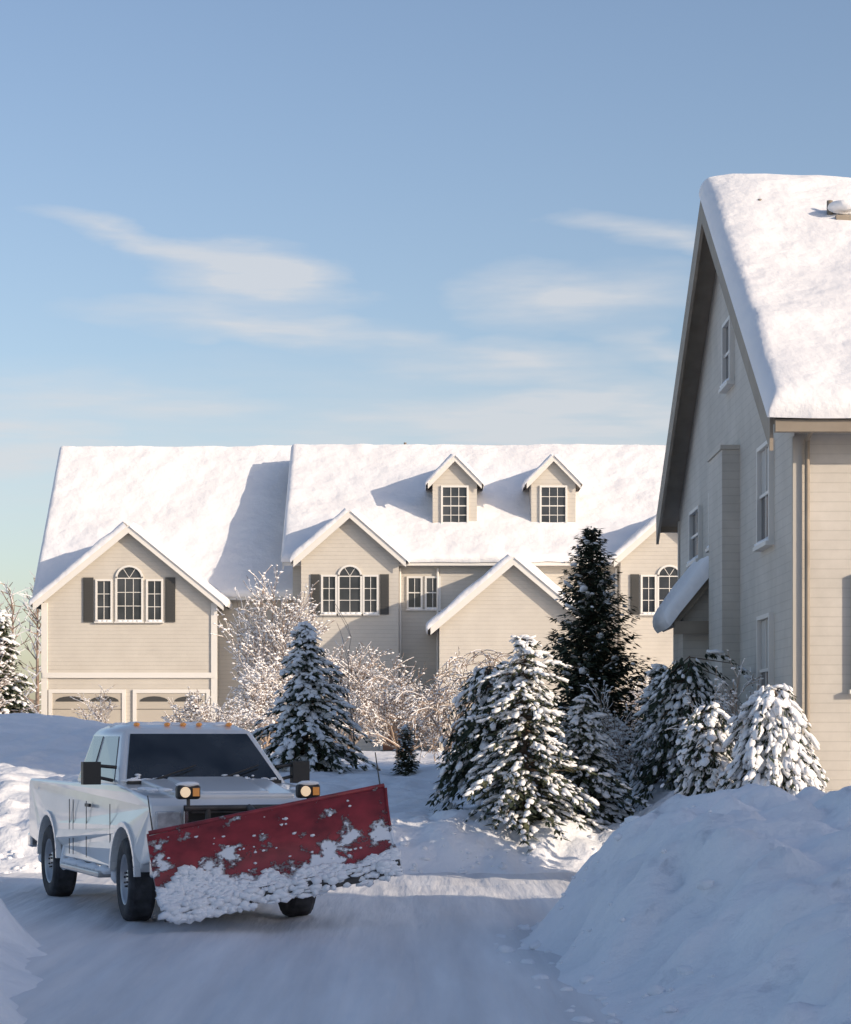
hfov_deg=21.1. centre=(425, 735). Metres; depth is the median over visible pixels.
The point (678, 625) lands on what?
bay roof
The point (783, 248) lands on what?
roof snow
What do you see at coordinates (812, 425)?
house fascia
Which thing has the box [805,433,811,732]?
downspout
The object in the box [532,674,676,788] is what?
frosted shrub
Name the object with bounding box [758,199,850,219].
roof vents
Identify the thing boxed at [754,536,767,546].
snow on windowsill
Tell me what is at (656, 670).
spruce tree
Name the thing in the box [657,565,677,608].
east arch window
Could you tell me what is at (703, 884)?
snow chunks
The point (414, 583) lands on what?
hall window a
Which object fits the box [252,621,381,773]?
spruce tree
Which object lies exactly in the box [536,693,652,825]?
spruce tree
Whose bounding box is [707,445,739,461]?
chase cap
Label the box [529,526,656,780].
evergreen tree
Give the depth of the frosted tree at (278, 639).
79.88 m
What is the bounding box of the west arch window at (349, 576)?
[338,565,361,615]
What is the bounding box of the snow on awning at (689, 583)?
[652,556,708,632]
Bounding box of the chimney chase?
[709,449,739,755]
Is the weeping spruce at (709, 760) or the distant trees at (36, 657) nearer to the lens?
the weeping spruce at (709, 760)
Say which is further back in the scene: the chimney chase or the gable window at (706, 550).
the gable window at (706, 550)
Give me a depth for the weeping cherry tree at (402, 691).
56.10 m
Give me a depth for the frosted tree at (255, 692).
75.43 m
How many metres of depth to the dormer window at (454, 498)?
95.98 m
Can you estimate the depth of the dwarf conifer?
43.94 m
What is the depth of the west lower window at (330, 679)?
93.78 m
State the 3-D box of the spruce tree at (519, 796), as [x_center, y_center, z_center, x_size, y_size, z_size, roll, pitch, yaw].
[1.617,0.120,32.773,2.986,3.118,2.353,0,0,0]
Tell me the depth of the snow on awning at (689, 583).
38.47 m
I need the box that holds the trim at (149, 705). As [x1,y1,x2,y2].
[41,603,216,723]
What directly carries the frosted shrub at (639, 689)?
on the snowy ground
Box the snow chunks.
[0,803,715,1022]
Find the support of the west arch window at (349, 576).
in the long townhouse
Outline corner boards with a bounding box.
[678,436,801,732]
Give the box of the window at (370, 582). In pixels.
[362,575,379,615]
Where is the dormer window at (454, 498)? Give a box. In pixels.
[441,485,468,523]
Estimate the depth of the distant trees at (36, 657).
157.67 m
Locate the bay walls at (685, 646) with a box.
[673,588,708,695]
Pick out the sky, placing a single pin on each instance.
(225, 223)
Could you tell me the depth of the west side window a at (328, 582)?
93.78 m
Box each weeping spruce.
[425,661,561,814]
[622,649,753,810]
[660,701,734,795]
[715,683,829,795]
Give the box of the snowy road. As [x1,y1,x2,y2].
[0,872,622,1023]
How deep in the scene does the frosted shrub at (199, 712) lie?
57.52 m
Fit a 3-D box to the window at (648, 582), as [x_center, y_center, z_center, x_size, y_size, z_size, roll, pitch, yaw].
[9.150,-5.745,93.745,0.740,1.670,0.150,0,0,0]
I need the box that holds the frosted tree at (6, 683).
[0,639,38,713]
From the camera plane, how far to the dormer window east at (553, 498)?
95.98 m
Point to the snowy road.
(419, 948)
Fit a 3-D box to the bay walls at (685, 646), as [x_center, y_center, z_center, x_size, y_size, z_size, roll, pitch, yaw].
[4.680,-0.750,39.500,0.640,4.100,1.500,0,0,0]
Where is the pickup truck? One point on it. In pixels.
(189, 822)
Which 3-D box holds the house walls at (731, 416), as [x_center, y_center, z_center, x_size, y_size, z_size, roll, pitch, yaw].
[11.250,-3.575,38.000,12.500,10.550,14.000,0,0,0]
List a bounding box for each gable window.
[686,505,702,567]
[705,493,708,552]
[753,438,774,551]
[756,612,773,690]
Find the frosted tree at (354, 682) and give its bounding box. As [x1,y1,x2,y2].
[262,637,415,748]
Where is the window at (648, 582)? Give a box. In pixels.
[640,575,656,615]
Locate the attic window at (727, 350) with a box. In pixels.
[718,316,734,393]
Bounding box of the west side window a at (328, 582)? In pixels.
[320,575,337,615]
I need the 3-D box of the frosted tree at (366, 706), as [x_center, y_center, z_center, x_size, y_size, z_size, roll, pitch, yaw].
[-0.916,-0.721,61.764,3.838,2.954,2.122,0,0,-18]
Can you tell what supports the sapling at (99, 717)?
on the snowy ground
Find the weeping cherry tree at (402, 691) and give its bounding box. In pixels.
[359,642,545,762]
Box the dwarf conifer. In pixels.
[390,723,419,775]
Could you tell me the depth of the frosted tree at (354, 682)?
67.84 m
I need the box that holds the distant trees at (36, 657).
[0,573,40,713]
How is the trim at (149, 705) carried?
in the long townhouse
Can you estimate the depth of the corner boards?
30.97 m
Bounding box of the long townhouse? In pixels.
[29,442,677,750]
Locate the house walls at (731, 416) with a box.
[680,273,850,791]
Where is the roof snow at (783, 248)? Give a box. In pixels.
[699,174,850,417]
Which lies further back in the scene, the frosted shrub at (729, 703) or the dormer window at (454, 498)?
the dormer window at (454, 498)
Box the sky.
[0,0,850,713]
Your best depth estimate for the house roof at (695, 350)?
41.81 m
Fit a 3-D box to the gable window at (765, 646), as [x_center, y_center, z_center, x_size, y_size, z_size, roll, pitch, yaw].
[4.945,-0.920,33.400,0.150,1.680,1.300,0,0,0]
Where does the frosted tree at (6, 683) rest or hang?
on the snowy ground
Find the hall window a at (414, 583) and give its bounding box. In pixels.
[406,576,423,610]
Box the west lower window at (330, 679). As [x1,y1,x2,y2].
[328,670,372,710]
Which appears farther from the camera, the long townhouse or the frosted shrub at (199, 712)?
the long townhouse
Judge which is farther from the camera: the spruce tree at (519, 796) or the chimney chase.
the chimney chase
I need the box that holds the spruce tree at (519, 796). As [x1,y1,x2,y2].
[453,635,632,851]
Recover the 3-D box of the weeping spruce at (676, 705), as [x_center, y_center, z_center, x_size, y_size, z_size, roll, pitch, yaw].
[3.954,0.802,34.507,2.869,4.214,2.712,0,0,0]
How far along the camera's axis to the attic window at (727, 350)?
37.49 m
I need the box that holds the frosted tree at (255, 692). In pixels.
[218,651,290,751]
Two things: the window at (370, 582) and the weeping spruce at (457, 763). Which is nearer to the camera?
the weeping spruce at (457, 763)
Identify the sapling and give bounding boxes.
[70,684,116,722]
[325,604,363,767]
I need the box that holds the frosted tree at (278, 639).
[210,565,343,751]
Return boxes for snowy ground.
[0,713,850,1023]
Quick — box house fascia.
[656,200,850,543]
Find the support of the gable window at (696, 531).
attached to the house walls at (731, 416)
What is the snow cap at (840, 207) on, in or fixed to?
on the roof vents
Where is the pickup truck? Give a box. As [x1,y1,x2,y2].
[28,721,403,924]
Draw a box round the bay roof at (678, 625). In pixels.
[662,578,708,633]
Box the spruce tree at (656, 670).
[612,663,675,788]
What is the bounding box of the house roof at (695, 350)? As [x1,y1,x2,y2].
[661,232,850,526]
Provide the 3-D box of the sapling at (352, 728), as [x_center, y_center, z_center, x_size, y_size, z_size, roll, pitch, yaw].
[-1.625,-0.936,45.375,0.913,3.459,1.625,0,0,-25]
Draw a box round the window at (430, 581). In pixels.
[424,576,441,610]
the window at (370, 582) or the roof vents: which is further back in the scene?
the window at (370, 582)
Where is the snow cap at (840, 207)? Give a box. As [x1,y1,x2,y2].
[827,200,850,213]
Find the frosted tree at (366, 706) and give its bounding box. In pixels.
[333,655,455,757]
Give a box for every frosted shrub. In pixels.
[161,686,276,732]
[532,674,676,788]
[609,663,652,735]
[664,650,763,758]
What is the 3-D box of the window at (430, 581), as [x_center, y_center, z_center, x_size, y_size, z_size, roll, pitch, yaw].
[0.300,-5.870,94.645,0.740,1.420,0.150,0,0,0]
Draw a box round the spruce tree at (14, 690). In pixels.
[0,610,36,713]
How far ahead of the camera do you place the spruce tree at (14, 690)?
90.79 m
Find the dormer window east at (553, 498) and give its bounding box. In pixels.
[540,485,566,522]
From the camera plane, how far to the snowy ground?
18.13 m
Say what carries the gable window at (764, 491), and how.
attached to the house walls at (731, 416)

